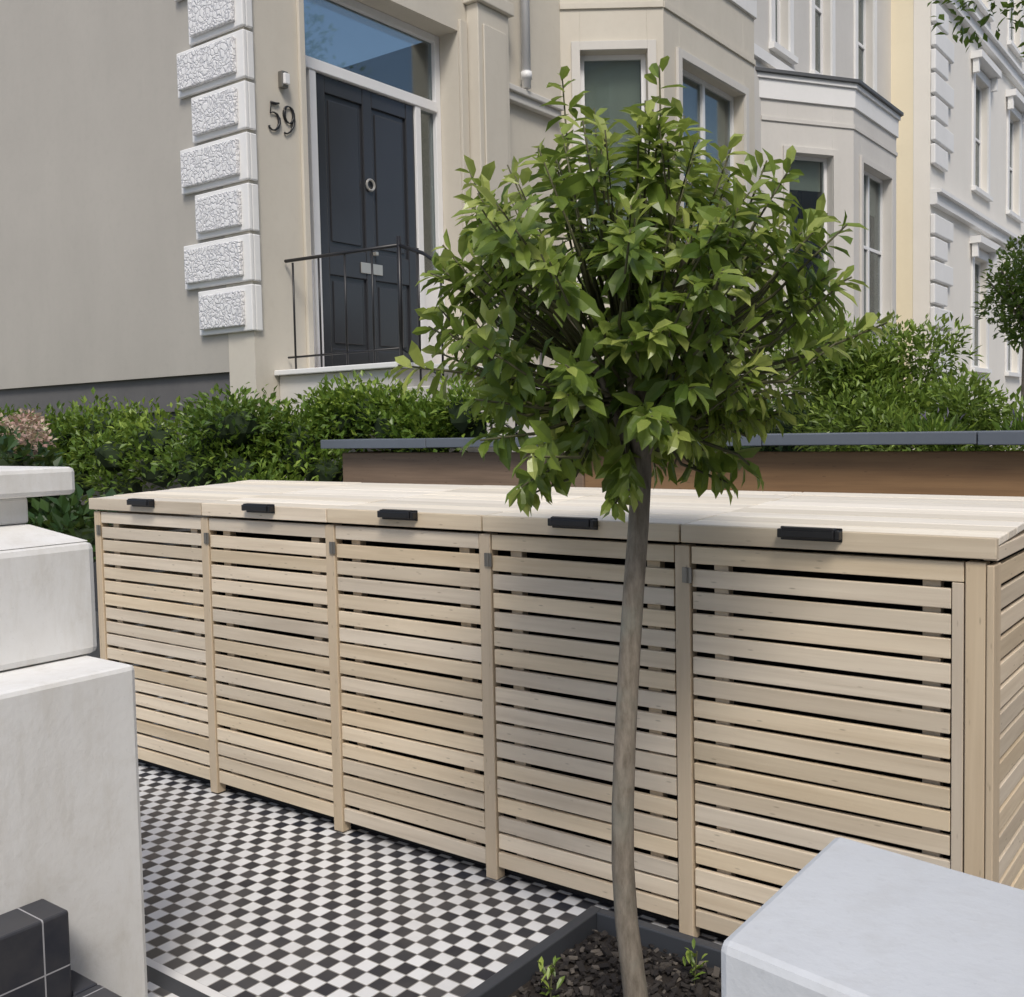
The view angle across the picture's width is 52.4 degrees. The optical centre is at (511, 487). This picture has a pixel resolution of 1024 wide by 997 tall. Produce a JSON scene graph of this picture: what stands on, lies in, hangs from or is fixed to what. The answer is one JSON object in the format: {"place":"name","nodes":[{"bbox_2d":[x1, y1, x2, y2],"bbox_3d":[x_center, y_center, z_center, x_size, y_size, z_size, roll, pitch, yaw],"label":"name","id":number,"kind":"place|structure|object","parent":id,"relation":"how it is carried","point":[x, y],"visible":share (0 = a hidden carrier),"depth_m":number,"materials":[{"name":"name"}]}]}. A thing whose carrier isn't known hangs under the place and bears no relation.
{"place":"outdoors","nodes":[
{"label":"outdoors","id":0,"kind":"place"},
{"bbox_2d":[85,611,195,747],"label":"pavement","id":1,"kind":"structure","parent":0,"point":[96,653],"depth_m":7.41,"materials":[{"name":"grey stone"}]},
{"bbox_2d":[0,899,120,996],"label":"black tiled steps","id":2,"kind":"structure","parent":1,"relation":"on","point":[34,950],"depth_m":2.40,"materials":[{"name":"tile"}]},
{"bbox_2d":[0,408,123,562],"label":"hydrangea bush","id":3,"kind":"object","parent":1,"relation":"on","point":[66,514],"visible":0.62,"depth_m":6.07,"materials":[{"name":"green plant"}]},
{"bbox_2d":[0,466,147,996],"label":"white gate pier","id":4,"kind":"structure","parent":1,"relation":"on","point":[70,832],"depth_m":2.64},
{"bbox_2d":[0,0,563,617],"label":"walls","id":5,"kind":"structure","parent":1,"relation":"on","point":[96,216],"depth_m":8.66,"materials":[{"name":"grey paint"}]},
{"bbox_2d":[174,0,262,335],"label":"quoins","id":6,"kind":"object","parent":5,"relation":"attached to","point":[218,62],"visible":1,"depth_m":7.62,"materials":[{"name":"stone"}]},
{"bbox_2d":[268,101,295,134],"bbox_3d":[-1.719,-2.756,7.761,0.026,0.222,0.262,1,4,37],"label":"house number","id":7,"kind":"object","parent":5,"relation":"attached to","point":[293,121],"visible":1,"depth_m":7.78,"materials":[{"name":"black metal"}]},
{"bbox_2d":[278,70,289,88],"bbox_3d":[-1.695,-3.037,7.741,0.074,0.120,0.060,1,4,37],"label":"entry lamp","id":8,"kind":"object","parent":5,"relation":"attached to","point":[283,79],"visible":1,"depth_m":7.72,"materials":[{"name":"metal"}]},
{"bbox_2d":[296,0,472,367],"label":"door case","id":9,"kind":"object","parent":5,"relation":"attached to","point":[355,43],"depth_m":8.94,"materials":[{"name":"white wood"}]},
{"bbox_2d":[316,73,418,366],"bbox_3d":[-1.230,-2.182,8.883,0.058,2.372,1.180,1,4,37],"label":"door leaf","id":10,"kind":"object","parent":9,"relation":"in","point":[364,135],"visible":0.77,"depth_m":8.82,"materials":[{"name":"black wood"}]},
{"bbox_2d":[366,178,374,191],"bbox_3d":[-1.201,-2.569,8.833,0.020,0.110,0.110,1,4,37],"label":"door knocker","id":11,"kind":"object","parent":10,"relation":"attached to","point":[367,187],"depth_m":8.82,"materials":[{"name":"silver metal"}]},
{"bbox_2d":[361,252,382,275],"bbox_3d":[-1.185,-1.915,8.868,0.041,0.190,0.260,1,4,37],"label":"letter plate","id":12,"kind":"object","parent":10,"relation":"attached to","point":[366,269],"visible":0.91,"depth_m":8.88,"materials":[{"name":"silver metal"}]},
{"bbox_2d":[463,0,563,365],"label":"pilaster and string course","id":13,"kind":"object","parent":5,"relation":"attached to","point":[493,93],"visible":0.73,"depth_m":9.54,"materials":[{"name":"beige paint"}]},
{"bbox_2d":[521,0,531,88],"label":"drainpipe","id":14,"kind":"object","parent":13,"relation":"attached to","point":[526,75],"visible":1,"depth_m":10.01,"materials":[{"name":"white metal"}]},
{"bbox_2d":[560,0,756,393],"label":"bay window","id":15,"kind":"structure","parent":5,"relation":"attached to","point":[611,51],"depth_m":10.91,"materials":[{"name":"beige paint"}]},
{"bbox_2d":[321,430,1023,496],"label":"raised timber bed","id":16,"kind":"object","parent":1,"relation":"on","point":[983,473],"visible":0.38,"depth_m":4.56,"materials":[{"name":"wood"}]},
{"bbox_2d":[901,404,1023,447],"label":"lavender plant","id":17,"kind":"object","parent":16,"relation":"on","point":[1016,423],"visible":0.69,"depth_m":4.75,"materials":[{"name":"green plant"}]},
{"bbox_2d":[714,381,904,451],"bbox_3d":[2.289,-0.399,8.428,2.046,1.181,1.684,1,4,37],"label":"garden shrub","id":18,"kind":"object","parent":1,"relation":"on","point":[786,427],"visible":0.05,"depth_m":7.89,"materials":[{"name":"green plant"}]},
{"bbox_2d":[754,0,903,410],"bbox_3d":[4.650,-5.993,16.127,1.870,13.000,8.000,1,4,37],"label":"stucco house","id":19,"kind":"structure","parent":1,"relation":"on","point":[828,111],"depth_m":15.43,"materials":[{"name":"white paint"}]},
{"bbox_2d":[755,66,903,410],"bbox_3d":[4.878,-2.747,16.222,1.498,6.500,4.537,1,4,37],"label":"bay window","id":20,"kind":"structure","parent":19,"relation":"in","point":[843,134],"depth_m":15.25,"materials":[{"name":"paint"}]},
{"bbox_2d":[751,294,1023,450],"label":"garden shrub","id":21,"kind":"object","parent":1,"relation":"on","point":[859,395],"visible":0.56,"depth_m":6.58,"materials":[{"name":"green plant"}]},
{"bbox_2d":[927,0,1023,74],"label":"street tree","id":22,"kind":"object","parent":1,"relation":"on","point":[984,20],"visible":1,"depth_m":8.83,"materials":[{"name":"green plant"}]},
{"bbox_2d":[973,235,1023,396],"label":"garden tree","id":23,"kind":"object","parent":1,"relation":"on","point":[1011,298],"visible":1,"depth_m":9.37,"materials":[{"name":"green plant"}]},
{"bbox_2d":[0,369,509,502],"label":"garden hedge","id":24,"kind":"object","parent":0,"point":[244,441],"visible":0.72,"depth_m":6.70,"materials":[{"name":"green plant"}]},
{"bbox_2d":[274,362,540,480],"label":"entrance steps","id":25,"kind":"structure","parent":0,"point":[295,381],"depth_m":7.36,"materials":[{"name":"paint"}]},
{"bbox_2d":[284,236,541,433],"bbox_3d":[-0.529,-0.779,6.989,2.887,1.868,0.032,1,4,37],"label":"iron railing","id":26,"kind":"object","parent":25,"relation":"on","point":[400,348],"visible":0.48,"depth_m":7.28,"materials":[{"name":"black metal"}]},
{"bbox_2d":[138,762,723,996],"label":"tiled path","id":27,"kind":"structure","parent":0,"point":[245,895],"depth_m":3.35,"materials":[{"name":"tile"}]},
{"bbox_2d":[89,480,1023,939],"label":"slatted timber bin store","id":28,"kind":"structure","parent":27,"relation":"on","point":[431,666],"depth_m":3.37,"materials":[{"name":"beige wood"}]},
{"bbox_2d":[462,906,721,996],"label":"dark planter box","id":29,"kind":"object","parent":27,"relation":"on","point":[583,946],"visible":0.7,"depth_m":2.77,"materials":[{"name":"metal"}]},
{"bbox_2d":[537,956,564,996],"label":"weed seedling","id":30,"kind":"object","parent":29,"relation":"in","point":[550,969],"visible":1,"depth_m":2.59,"materials":[{"name":"green plant"}]},
{"bbox_2d":[388,55,895,996],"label":"lollipop bay tree","id":31,"kind":"object","parent":29,"relation":"in","point":[662,343],"visible":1,"depth_m":2.19,"materials":[{"name":"green plant"}]},
{"bbox_2d":[682,938,707,983],"bbox_3d":[0.475,1.241,2.694,0.052,0.114,0.076,-2,3,-15],"label":"weed seedling","id":32,"kind":"object","parent":29,"relation":"in","point":[691,955],"visible":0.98,"depth_m":2.69,"materials":[{"name":"green plant"}]},
{"bbox_2d":[721,837,1023,996],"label":"coping stone","id":33,"kind":"object","parent":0,"point":[840,917],"visible":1,"depth_m":1.23,"materials":[{"name":"white stone"}]},
{"bbox_2d":[891,0,1023,450],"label":"cream house","id":34,"kind":"structure","parent":0,"point":[960,182],"depth_m":20.44,"materials":[{"name":"white paint"}]}
]}

